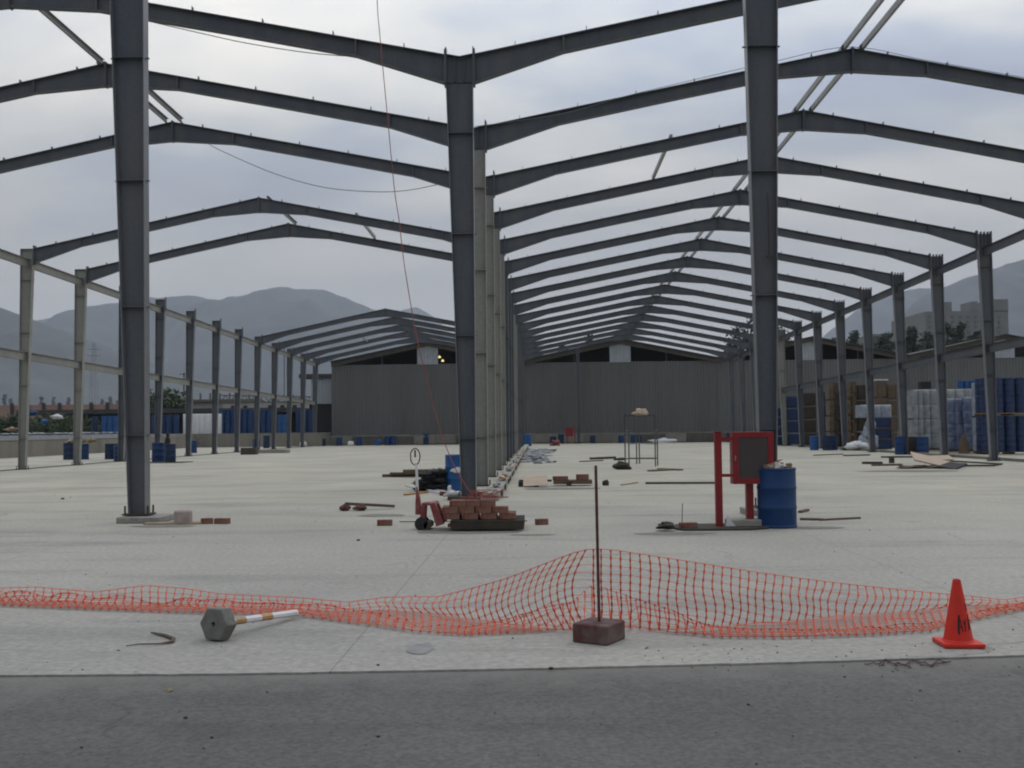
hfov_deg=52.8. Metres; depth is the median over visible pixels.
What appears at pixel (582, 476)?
brick
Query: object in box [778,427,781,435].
crate
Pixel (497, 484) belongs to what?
rubble bag
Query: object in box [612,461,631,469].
rag heap
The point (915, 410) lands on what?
wrapped load
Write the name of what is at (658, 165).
purlin offcut
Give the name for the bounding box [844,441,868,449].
sack heap
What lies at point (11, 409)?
boundary wall
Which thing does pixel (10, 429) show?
rubbish bag
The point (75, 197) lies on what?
sky
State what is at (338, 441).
drum
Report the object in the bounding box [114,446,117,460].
drum
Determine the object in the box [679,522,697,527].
brick
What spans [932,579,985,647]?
traffic cone
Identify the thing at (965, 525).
floor slab
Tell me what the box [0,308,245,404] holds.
hill
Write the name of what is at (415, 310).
hill
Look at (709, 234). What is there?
ridge purlin
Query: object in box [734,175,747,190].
ridge purlin
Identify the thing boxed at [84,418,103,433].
shrub
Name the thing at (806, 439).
crate
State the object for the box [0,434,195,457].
retaining wall
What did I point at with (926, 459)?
plywood sheet
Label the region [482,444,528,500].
kerb
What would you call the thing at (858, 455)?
timber
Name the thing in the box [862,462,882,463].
timber
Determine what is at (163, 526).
dirt patch
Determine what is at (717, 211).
ridge purlin
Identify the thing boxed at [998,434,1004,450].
drum
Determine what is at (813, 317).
portal frame
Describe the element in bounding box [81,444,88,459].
drum
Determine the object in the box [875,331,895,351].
tree
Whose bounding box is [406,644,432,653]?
damp patch
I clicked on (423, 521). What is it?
pallet jack
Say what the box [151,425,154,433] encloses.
drum
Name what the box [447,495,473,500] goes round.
footing pad
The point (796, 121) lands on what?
portal frame
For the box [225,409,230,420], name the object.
drum
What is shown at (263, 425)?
drum
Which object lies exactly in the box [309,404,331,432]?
doorway
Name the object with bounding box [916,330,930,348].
tree
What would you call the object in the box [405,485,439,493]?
pipe
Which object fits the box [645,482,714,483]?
timber
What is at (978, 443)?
drum
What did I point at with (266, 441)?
drum
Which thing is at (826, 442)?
drum
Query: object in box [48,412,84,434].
shrub
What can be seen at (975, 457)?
kerb
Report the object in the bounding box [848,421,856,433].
bale
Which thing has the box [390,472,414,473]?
timber
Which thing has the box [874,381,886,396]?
carton
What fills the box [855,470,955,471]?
dirt patch
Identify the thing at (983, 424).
drum
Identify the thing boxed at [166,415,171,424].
drum
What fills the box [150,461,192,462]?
drip board
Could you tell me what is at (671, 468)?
timber
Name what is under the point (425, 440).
drum
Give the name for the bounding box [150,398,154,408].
tree
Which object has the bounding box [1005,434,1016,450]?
drum
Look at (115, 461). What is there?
soil strip
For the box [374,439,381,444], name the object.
drum
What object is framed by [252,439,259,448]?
drum
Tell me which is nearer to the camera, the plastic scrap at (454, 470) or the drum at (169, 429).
the plastic scrap at (454, 470)
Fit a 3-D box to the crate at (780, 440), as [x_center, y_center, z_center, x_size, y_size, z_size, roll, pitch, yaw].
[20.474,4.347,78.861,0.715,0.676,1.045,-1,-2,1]
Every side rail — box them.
[0,249,315,365]
[0,347,314,404]
[730,229,1023,361]
[783,337,1023,391]
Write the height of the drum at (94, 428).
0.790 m
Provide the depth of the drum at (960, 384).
60.87 m
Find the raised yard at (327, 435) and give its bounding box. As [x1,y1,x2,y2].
[13,432,335,445]
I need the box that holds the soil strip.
[0,446,311,470]
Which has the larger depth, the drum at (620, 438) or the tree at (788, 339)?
the tree at (788, 339)
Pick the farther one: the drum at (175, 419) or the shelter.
the shelter
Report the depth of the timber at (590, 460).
45.80 m
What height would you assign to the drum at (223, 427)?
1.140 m
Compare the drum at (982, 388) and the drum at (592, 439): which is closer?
the drum at (982, 388)
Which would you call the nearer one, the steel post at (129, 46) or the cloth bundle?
the steel post at (129, 46)
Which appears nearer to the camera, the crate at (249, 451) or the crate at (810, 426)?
the crate at (249, 451)
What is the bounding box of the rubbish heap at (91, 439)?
[66,437,97,442]
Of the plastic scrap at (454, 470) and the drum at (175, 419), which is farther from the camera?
the drum at (175, 419)
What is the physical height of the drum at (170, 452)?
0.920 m
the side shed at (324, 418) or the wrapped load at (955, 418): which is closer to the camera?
the wrapped load at (955, 418)
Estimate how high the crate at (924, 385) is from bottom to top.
0.398 m
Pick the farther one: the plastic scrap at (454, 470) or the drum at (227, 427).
the drum at (227, 427)
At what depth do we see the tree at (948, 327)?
178.03 m
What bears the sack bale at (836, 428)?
on the sack bale
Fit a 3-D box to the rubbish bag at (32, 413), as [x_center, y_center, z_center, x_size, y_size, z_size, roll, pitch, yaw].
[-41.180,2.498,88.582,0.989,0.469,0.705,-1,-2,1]
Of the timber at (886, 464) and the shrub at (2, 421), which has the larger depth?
the shrub at (2, 421)
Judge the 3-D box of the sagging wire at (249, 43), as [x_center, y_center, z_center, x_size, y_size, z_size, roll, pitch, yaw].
[-5.599,-7.592,22.699,4.907,0.930,0.020,-1,-2,1]
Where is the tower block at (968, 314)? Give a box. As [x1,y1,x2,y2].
[891,299,1008,352]
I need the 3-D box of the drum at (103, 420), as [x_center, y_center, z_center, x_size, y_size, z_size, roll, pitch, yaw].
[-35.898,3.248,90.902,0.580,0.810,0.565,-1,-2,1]
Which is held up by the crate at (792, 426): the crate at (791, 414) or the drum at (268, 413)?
the crate at (791, 414)
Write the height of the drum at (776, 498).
0.880 m
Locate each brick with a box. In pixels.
[201,518,212,523]
[214,518,229,523]
[377,519,392,525]
[442,507,457,512]
[444,513,459,519]
[449,500,464,506]
[458,507,474,512]
[462,513,477,519]
[465,500,479,506]
[475,507,491,512]
[479,500,494,506]
[481,513,496,518]
[492,506,507,512]
[500,513,515,518]
[535,518,547,524]
[553,476,567,479]
[576,474,588,479]
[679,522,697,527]
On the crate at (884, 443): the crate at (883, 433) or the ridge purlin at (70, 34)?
the crate at (883, 433)
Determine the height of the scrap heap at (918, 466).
0.114 m
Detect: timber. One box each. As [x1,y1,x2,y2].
[345,502,394,507]
[382,474,418,476]
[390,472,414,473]
[403,469,431,472]
[403,491,428,495]
[579,460,602,461]
[590,456,615,459]
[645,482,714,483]
[647,469,672,471]
[657,468,682,470]
[798,509,808,512]
[800,518,823,520]
[813,454,842,455]
[819,517,860,520]
[843,454,869,455]
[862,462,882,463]
[871,464,902,465]
[881,456,912,457]
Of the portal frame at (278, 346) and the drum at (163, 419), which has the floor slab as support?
the portal frame at (278, 346)
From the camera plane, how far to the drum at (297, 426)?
99.72 m
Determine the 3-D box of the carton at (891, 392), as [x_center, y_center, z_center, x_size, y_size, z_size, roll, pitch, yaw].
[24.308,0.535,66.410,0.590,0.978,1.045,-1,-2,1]
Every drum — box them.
[63,443,72,459]
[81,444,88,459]
[91,417,97,425]
[91,426,97,431]
[101,416,106,424]
[101,426,106,433]
[105,443,115,458]
[107,416,112,424]
[107,426,112,433]
[113,416,117,424]
[113,425,117,433]
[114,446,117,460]
[151,415,154,424]
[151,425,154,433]
[152,442,164,461]
[162,415,164,424]
[165,444,175,461]
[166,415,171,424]
[166,425,171,433]
[173,415,178,423]
[173,425,178,433]
[191,440,196,452]
[219,410,224,420]
[222,422,224,432]
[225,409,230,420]
[225,422,230,432]
[231,409,233,420]
[231,421,233,432]
[242,409,247,420]
[242,421,247,432]
[248,409,253,420]
[248,421,253,432]
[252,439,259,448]
[260,409,265,420]
[260,421,266,432]
[263,436,269,447]
[266,409,270,420]
[267,421,270,432]
[277,415,281,423]
[277,424,281,432]
[282,415,286,423]
[282,424,286,432]
[296,410,299,420]
[296,421,299,432]
[304,421,307,432]
[305,409,307,420]
[308,409,312,420]
[308,421,312,432]
[336,437,341,445]
[356,437,361,445]
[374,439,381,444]
[385,436,389,444]
[390,436,395,444]
[423,437,428,444]
[445,454,460,490]
[523,434,531,445]
[550,436,555,442]
[558,434,563,443]
[590,436,595,442]
[618,435,623,442]
[630,435,635,442]
[637,435,641,442]
[756,467,796,528]
[810,436,818,449]
[822,435,831,449]
[832,435,837,449]
[894,436,905,454]
[916,437,928,452]
[957,381,963,387]
[963,381,968,387]
[974,378,979,395]
[975,396,979,412]
[976,416,980,433]
[976,434,981,450]
[979,378,984,395]
[980,396,985,412]
[981,416,986,433]
[981,434,988,451]
[996,378,1002,394]
[997,396,1003,412]
[997,416,1003,433]
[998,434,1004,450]
[1003,378,1014,394]
[1003,395,1015,412]
[1004,416,1015,432]
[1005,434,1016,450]
[1014,377,1023,394]
[1015,395,1023,412]
[1016,416,1023,432]
[1016,434,1023,450]
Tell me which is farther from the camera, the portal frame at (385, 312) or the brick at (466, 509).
the portal frame at (385, 312)
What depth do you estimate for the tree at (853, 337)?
173.72 m
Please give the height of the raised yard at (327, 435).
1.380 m
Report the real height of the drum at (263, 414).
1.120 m
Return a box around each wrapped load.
[183,414,224,433]
[855,405,891,417]
[907,390,923,436]
[922,389,938,449]
[939,399,962,451]
[947,389,971,398]
[955,397,972,451]
[971,383,999,453]
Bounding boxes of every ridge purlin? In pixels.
[38,10,103,63]
[96,61,168,122]
[149,90,183,123]
[267,196,297,225]
[706,214,723,238]
[713,188,734,216]
[723,187,747,216]
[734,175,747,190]
[778,106,810,152]
[795,43,844,110]
[810,43,863,110]
[841,0,883,49]
[861,0,904,48]
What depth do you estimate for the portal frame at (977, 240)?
42.58 m
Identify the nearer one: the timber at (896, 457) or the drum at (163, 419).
the timber at (896, 457)
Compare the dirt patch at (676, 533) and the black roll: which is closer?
the dirt patch at (676, 533)
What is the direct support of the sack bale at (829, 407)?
on the sack bale at (829, 420)
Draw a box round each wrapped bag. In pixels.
[858,435,868,443]
[862,425,867,438]
[868,435,877,447]
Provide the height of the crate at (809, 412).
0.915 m
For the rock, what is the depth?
26.71 m
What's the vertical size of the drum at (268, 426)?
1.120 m
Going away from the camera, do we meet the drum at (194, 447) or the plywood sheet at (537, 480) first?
the plywood sheet at (537, 480)
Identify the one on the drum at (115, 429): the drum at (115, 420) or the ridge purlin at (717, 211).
the drum at (115, 420)
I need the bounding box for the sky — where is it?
[0,0,1023,356]
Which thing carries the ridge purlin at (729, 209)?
attached to the portal frame at (977, 240)
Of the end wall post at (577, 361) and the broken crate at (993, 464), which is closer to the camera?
the broken crate at (993, 464)
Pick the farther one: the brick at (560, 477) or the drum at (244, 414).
the drum at (244, 414)
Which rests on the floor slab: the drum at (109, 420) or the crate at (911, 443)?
the crate at (911, 443)
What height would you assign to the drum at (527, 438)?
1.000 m
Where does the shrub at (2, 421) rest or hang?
on the raised yard at (327, 435)
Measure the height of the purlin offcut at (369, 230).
0.160 m
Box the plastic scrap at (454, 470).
[450,467,459,472]
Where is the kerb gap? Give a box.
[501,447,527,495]
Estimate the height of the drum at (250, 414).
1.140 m
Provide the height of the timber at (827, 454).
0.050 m
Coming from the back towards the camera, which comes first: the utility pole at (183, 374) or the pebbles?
the utility pole at (183, 374)
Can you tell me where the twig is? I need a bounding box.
[126,632,175,645]
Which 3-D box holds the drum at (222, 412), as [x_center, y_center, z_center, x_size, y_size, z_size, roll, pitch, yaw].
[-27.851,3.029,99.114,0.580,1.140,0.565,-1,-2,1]
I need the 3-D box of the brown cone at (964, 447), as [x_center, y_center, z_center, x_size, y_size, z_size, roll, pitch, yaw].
[22.601,2.993,51.553,0.554,0.950,0.554,0,-3,-21]
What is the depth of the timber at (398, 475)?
32.72 m
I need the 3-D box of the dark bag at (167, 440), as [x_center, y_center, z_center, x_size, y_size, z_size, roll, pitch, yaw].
[-16.995,2.748,50.896,0.287,0.717,0.270,-3,-3,43]
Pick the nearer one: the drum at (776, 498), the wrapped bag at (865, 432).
the drum at (776, 498)
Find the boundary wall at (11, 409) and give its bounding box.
[0,402,117,421]
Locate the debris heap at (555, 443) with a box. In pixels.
[549,440,560,445]
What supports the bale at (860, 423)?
on the bale
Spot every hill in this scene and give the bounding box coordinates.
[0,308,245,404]
[36,287,448,403]
[401,307,453,342]
[823,288,930,342]
[889,260,1023,336]
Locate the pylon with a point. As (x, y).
(94, 344)
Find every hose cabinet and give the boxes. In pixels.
[565,428,574,443]
[712,431,775,525]
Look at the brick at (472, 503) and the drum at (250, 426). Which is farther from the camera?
the drum at (250, 426)
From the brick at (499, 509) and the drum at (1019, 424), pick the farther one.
the drum at (1019, 424)
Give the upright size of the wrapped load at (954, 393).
3.490 m
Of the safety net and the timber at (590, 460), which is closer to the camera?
the safety net
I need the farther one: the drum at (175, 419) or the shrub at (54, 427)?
the drum at (175, 419)
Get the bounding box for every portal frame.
[0,0,816,498]
[0,46,1023,485]
[0,109,1023,476]
[15,188,1000,469]
[73,216,949,464]
[116,237,909,461]
[154,256,876,453]
[184,271,847,455]
[211,284,824,453]
[234,295,804,451]
[254,305,787,448]
[271,314,752,448]
[286,321,755,447]
[300,328,745,446]
[313,334,735,433]
[494,157,1023,469]
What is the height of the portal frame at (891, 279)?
11.126 m
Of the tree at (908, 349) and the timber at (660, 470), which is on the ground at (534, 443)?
the tree at (908, 349)
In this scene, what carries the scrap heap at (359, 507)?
on the floor slab
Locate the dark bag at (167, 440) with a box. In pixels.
[165,433,170,443]
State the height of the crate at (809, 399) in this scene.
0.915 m
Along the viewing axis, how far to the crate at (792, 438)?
77.35 m
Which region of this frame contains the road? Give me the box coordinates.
[0,657,1023,767]
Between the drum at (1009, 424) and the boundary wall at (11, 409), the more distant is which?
the boundary wall at (11, 409)
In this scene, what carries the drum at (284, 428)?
on the raised yard at (327, 435)
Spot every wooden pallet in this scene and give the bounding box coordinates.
[450,515,524,529]
[518,479,591,486]
[974,451,1023,453]
[975,413,1023,415]
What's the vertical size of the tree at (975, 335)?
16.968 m
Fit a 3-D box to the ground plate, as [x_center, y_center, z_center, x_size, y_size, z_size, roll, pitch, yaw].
[3.077,2.118,15.289,1.369,0.027,0.919,-1,-2,1]
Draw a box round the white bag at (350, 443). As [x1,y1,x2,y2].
[347,441,353,445]
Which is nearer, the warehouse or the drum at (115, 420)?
the drum at (115, 420)
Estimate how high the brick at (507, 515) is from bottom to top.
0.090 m
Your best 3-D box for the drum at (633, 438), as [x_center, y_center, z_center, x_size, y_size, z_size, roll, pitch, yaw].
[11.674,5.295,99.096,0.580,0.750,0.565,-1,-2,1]
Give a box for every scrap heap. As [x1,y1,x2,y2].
[339,504,366,510]
[896,465,937,468]
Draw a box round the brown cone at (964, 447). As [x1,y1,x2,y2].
[958,434,969,453]
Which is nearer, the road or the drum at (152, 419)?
the road
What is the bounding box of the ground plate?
[675,523,768,530]
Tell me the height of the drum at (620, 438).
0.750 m
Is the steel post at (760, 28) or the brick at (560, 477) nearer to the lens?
the steel post at (760, 28)
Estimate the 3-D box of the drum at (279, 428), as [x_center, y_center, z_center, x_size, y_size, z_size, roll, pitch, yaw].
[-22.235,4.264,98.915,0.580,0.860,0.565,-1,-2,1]
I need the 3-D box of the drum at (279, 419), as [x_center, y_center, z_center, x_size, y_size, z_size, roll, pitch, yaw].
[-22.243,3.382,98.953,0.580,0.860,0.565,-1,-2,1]
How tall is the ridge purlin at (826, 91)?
0.241 m
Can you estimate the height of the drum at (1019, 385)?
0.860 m
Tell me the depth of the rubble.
54.58 m
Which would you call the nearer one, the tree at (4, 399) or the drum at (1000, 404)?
the drum at (1000, 404)
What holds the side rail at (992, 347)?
attached to the portal frame at (977, 240)
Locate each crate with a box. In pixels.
[241,447,257,454]
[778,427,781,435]
[778,436,782,444]
[786,396,797,407]
[786,409,797,419]
[787,421,798,432]
[787,434,799,444]
[803,393,815,405]
[804,406,815,418]
[804,420,816,432]
[804,434,816,444]
[875,418,890,427]
[875,429,891,437]
[876,439,891,448]
[908,436,915,454]
[918,382,930,388]
[950,460,1002,466]
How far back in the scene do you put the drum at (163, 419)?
98.58 m
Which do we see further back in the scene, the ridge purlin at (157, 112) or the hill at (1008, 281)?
the hill at (1008, 281)
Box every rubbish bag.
[2,427,17,431]
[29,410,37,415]
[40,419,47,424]
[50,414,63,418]
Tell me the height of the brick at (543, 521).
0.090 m
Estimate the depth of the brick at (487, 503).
15.28 m
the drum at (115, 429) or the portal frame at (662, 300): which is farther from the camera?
the drum at (115, 429)
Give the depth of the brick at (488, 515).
15.21 m
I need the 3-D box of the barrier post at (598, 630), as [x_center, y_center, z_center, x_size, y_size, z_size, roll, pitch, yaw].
[0.609,1.195,7.302,0.275,1.232,0.290,-2,-3,31]
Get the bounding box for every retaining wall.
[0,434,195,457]
[195,433,319,446]
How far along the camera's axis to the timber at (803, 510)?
17.81 m
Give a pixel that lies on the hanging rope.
(402, 252)
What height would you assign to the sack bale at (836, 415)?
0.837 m
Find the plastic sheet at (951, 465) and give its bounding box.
[938,462,967,468]
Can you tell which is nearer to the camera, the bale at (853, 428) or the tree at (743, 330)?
the bale at (853, 428)
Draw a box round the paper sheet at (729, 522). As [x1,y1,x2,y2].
[726,515,734,525]
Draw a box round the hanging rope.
[377,0,471,494]
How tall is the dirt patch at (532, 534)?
0.001 m
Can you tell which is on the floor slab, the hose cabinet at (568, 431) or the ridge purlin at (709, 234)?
the hose cabinet at (568, 431)
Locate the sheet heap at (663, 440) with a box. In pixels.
[647,438,677,442]
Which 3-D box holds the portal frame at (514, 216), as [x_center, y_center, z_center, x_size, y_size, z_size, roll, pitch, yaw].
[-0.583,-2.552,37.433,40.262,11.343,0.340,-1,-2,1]
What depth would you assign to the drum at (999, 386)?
50.79 m
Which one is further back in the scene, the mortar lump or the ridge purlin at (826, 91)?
the ridge purlin at (826, 91)
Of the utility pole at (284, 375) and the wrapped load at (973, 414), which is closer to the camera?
the wrapped load at (973, 414)
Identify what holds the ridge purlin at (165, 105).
on the portal frame at (796, 121)
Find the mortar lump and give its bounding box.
[655,521,676,529]
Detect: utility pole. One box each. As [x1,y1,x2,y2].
[179,373,185,398]
[284,349,284,400]
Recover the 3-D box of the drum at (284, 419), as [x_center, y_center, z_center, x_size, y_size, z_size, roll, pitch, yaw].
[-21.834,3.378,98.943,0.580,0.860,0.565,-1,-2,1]
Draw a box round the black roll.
[412,468,447,490]
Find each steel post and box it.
[110,0,173,523]
[740,0,779,515]
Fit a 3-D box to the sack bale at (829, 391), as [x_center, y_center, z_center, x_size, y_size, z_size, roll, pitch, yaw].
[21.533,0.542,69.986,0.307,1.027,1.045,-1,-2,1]
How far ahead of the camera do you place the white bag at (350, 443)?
98.11 m
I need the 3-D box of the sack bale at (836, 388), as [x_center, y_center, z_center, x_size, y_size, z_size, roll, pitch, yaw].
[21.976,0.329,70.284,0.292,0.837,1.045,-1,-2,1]
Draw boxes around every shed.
[185,393,263,407]
[219,395,310,407]
[299,374,331,432]
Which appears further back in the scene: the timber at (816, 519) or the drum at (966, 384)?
the drum at (966, 384)
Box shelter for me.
[16,407,308,434]
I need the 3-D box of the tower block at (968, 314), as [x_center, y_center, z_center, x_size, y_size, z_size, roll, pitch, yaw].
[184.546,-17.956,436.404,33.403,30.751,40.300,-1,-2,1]
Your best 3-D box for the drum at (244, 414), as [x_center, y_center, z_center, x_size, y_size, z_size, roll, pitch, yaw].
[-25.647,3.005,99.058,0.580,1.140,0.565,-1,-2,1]
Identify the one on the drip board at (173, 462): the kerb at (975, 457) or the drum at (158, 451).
the drum at (158, 451)
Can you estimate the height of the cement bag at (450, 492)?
0.279 m
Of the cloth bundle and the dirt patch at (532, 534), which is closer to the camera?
the dirt patch at (532, 534)
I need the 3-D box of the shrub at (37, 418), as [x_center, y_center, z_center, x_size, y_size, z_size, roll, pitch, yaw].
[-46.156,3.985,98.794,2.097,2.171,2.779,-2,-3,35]
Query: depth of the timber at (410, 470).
32.09 m
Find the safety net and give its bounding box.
[0,549,1023,637]
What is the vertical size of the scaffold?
2.000 m
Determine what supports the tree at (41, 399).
on the ground at (534, 443)
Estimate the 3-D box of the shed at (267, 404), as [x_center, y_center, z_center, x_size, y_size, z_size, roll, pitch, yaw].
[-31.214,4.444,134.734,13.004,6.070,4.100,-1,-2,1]
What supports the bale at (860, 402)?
on the bale at (860, 423)
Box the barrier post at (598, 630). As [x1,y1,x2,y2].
[573,465,624,645]
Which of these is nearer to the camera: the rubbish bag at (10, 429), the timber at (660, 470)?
the timber at (660, 470)
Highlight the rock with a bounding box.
[602,480,608,485]
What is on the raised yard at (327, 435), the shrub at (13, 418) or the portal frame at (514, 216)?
the shrub at (13, 418)
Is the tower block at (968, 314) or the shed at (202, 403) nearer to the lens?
the shed at (202, 403)
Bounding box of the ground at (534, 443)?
[342,442,653,445]
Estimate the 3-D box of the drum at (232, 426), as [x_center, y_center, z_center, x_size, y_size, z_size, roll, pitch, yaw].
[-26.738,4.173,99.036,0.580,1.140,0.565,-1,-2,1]
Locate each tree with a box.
[1,394,6,404]
[38,396,43,404]
[150,386,185,408]
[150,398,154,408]
[724,318,752,351]
[778,326,792,341]
[846,330,862,344]
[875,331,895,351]
[905,326,919,352]
[906,344,911,353]
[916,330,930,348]
[918,334,933,350]
[945,322,954,345]
[950,322,966,344]
[963,329,981,341]
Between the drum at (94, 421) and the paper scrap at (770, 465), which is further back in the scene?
the drum at (94, 421)
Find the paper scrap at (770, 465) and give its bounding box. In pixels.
[764,463,774,467]
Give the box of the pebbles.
[6,486,1019,764]
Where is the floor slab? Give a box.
[0,442,1023,676]
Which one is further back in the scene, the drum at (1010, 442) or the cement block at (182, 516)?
the drum at (1010, 442)
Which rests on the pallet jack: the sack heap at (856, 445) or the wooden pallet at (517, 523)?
the wooden pallet at (517, 523)
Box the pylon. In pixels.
[87,343,100,401]
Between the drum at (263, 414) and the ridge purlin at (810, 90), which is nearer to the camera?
the ridge purlin at (810, 90)
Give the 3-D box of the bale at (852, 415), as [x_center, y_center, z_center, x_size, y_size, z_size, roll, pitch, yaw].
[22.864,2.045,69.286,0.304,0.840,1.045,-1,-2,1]
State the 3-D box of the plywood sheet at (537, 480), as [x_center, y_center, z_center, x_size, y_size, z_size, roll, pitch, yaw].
[0.599,2.479,26.461,0.631,0.267,0.563,-1,-2,1]
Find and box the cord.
[864,658,950,667]
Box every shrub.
[0,415,8,435]
[1,413,33,435]
[1,420,16,435]
[29,416,42,430]
[29,419,57,434]
[42,412,55,434]
[46,419,62,434]
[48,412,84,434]
[82,417,98,434]
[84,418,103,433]
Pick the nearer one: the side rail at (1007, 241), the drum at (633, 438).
the side rail at (1007, 241)
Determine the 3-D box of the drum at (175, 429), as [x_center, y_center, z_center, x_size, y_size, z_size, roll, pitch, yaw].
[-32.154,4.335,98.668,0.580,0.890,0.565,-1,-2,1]
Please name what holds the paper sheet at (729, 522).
on the ground plate
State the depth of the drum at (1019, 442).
50.69 m
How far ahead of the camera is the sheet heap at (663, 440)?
98.19 m
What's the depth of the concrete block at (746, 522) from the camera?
15.22 m
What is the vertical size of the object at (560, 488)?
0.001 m
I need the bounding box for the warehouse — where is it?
[330,334,1023,444]
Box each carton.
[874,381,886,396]
[874,398,886,404]
[883,384,896,399]
[887,400,896,415]
[888,417,897,431]
[888,433,896,447]
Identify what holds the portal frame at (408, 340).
on the floor slab
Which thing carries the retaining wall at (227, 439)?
on the floor slab
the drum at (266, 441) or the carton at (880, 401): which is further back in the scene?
the drum at (266, 441)
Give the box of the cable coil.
[459,489,507,498]
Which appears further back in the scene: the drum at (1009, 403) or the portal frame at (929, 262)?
the drum at (1009, 403)
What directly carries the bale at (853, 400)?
on the bale at (852, 415)
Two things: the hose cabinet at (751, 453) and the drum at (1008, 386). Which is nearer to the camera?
the hose cabinet at (751, 453)
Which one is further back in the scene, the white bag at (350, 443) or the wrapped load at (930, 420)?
the white bag at (350, 443)
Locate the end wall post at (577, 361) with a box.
[575,347,579,443]
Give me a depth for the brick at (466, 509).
15.22 m
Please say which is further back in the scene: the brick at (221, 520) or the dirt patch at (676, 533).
the brick at (221, 520)
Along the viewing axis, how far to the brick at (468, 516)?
15.21 m
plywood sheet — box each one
[523,475,547,486]
[910,452,950,465]
[933,455,953,459]
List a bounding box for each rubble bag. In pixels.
[492,482,500,487]
[498,475,506,480]
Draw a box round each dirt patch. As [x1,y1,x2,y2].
[130,525,192,526]
[358,514,402,516]
[418,530,520,533]
[511,534,555,535]
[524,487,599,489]
[633,532,712,534]
[789,526,844,528]
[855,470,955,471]
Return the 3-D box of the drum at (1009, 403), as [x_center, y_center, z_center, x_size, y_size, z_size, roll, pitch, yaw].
[24.584,1.002,50.986,0.550,0.860,0.536,-1,-2,1]
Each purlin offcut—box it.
[355,213,375,238]
[652,134,672,178]
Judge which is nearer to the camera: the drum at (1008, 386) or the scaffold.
the scaffold
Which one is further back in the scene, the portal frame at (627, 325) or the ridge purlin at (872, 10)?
the portal frame at (627, 325)
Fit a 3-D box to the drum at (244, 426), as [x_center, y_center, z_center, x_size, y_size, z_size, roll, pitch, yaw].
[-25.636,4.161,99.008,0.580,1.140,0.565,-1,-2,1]
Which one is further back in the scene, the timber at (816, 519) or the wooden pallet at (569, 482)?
the wooden pallet at (569, 482)
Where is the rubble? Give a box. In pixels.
[513,447,556,463]
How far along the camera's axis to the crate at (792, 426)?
77.39 m
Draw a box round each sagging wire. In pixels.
[152,22,345,56]
[209,144,434,191]
[475,47,1023,126]
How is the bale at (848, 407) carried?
on the bale at (849, 423)
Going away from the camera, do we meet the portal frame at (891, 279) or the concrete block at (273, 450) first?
the portal frame at (891, 279)
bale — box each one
[825,384,833,399]
[825,416,833,430]
[826,400,833,414]
[830,382,838,394]
[830,396,838,407]
[831,409,838,420]
[831,422,838,433]
[836,433,841,446]
[846,383,850,398]
[847,381,855,393]
[847,395,855,406]
[847,400,850,414]
[847,416,850,430]
[848,408,856,420]
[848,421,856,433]
[848,432,851,442]
[852,435,856,441]
[853,385,865,399]
[854,401,865,407]
[854,418,865,430]
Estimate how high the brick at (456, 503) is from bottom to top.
0.090 m
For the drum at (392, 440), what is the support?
on the floor slab
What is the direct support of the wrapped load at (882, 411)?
on the crate at (882, 422)
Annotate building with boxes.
[858,334,891,346]
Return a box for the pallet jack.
[410,448,449,529]
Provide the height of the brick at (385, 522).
0.090 m
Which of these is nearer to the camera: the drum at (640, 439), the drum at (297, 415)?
the drum at (640, 439)
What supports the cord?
on the road
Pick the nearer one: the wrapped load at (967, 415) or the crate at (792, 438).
the wrapped load at (967, 415)
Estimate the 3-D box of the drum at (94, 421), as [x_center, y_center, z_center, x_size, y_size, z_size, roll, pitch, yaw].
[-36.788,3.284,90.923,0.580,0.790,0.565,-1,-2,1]
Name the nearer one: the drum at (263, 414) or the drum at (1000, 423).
the drum at (1000, 423)
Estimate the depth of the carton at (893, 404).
65.86 m
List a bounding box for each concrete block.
[258,449,289,452]
[725,518,761,525]
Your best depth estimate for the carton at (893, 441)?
65.78 m
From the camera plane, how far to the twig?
7.31 m
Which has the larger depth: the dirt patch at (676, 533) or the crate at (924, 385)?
the crate at (924, 385)
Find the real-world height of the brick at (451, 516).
0.090 m
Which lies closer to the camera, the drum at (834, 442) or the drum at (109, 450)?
the drum at (109, 450)
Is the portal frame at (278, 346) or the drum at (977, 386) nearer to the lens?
the drum at (977, 386)
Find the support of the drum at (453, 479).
on the floor slab
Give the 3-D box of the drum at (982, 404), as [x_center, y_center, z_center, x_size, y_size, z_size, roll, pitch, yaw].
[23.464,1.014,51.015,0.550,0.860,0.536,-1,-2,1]
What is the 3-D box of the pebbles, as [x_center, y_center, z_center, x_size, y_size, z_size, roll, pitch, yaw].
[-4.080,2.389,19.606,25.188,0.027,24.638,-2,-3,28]
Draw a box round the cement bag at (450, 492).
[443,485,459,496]
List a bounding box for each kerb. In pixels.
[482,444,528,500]
[788,444,1023,461]
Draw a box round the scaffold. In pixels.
[624,414,657,465]
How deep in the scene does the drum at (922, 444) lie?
51.16 m
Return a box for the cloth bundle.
[631,408,647,414]
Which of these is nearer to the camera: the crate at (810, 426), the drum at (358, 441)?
the crate at (810, 426)
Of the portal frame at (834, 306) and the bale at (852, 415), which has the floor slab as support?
the portal frame at (834, 306)
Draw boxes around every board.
[143,521,201,524]
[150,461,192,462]
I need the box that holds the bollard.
[200,607,298,640]
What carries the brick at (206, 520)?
on the floor slab
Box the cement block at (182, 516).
[174,510,191,522]

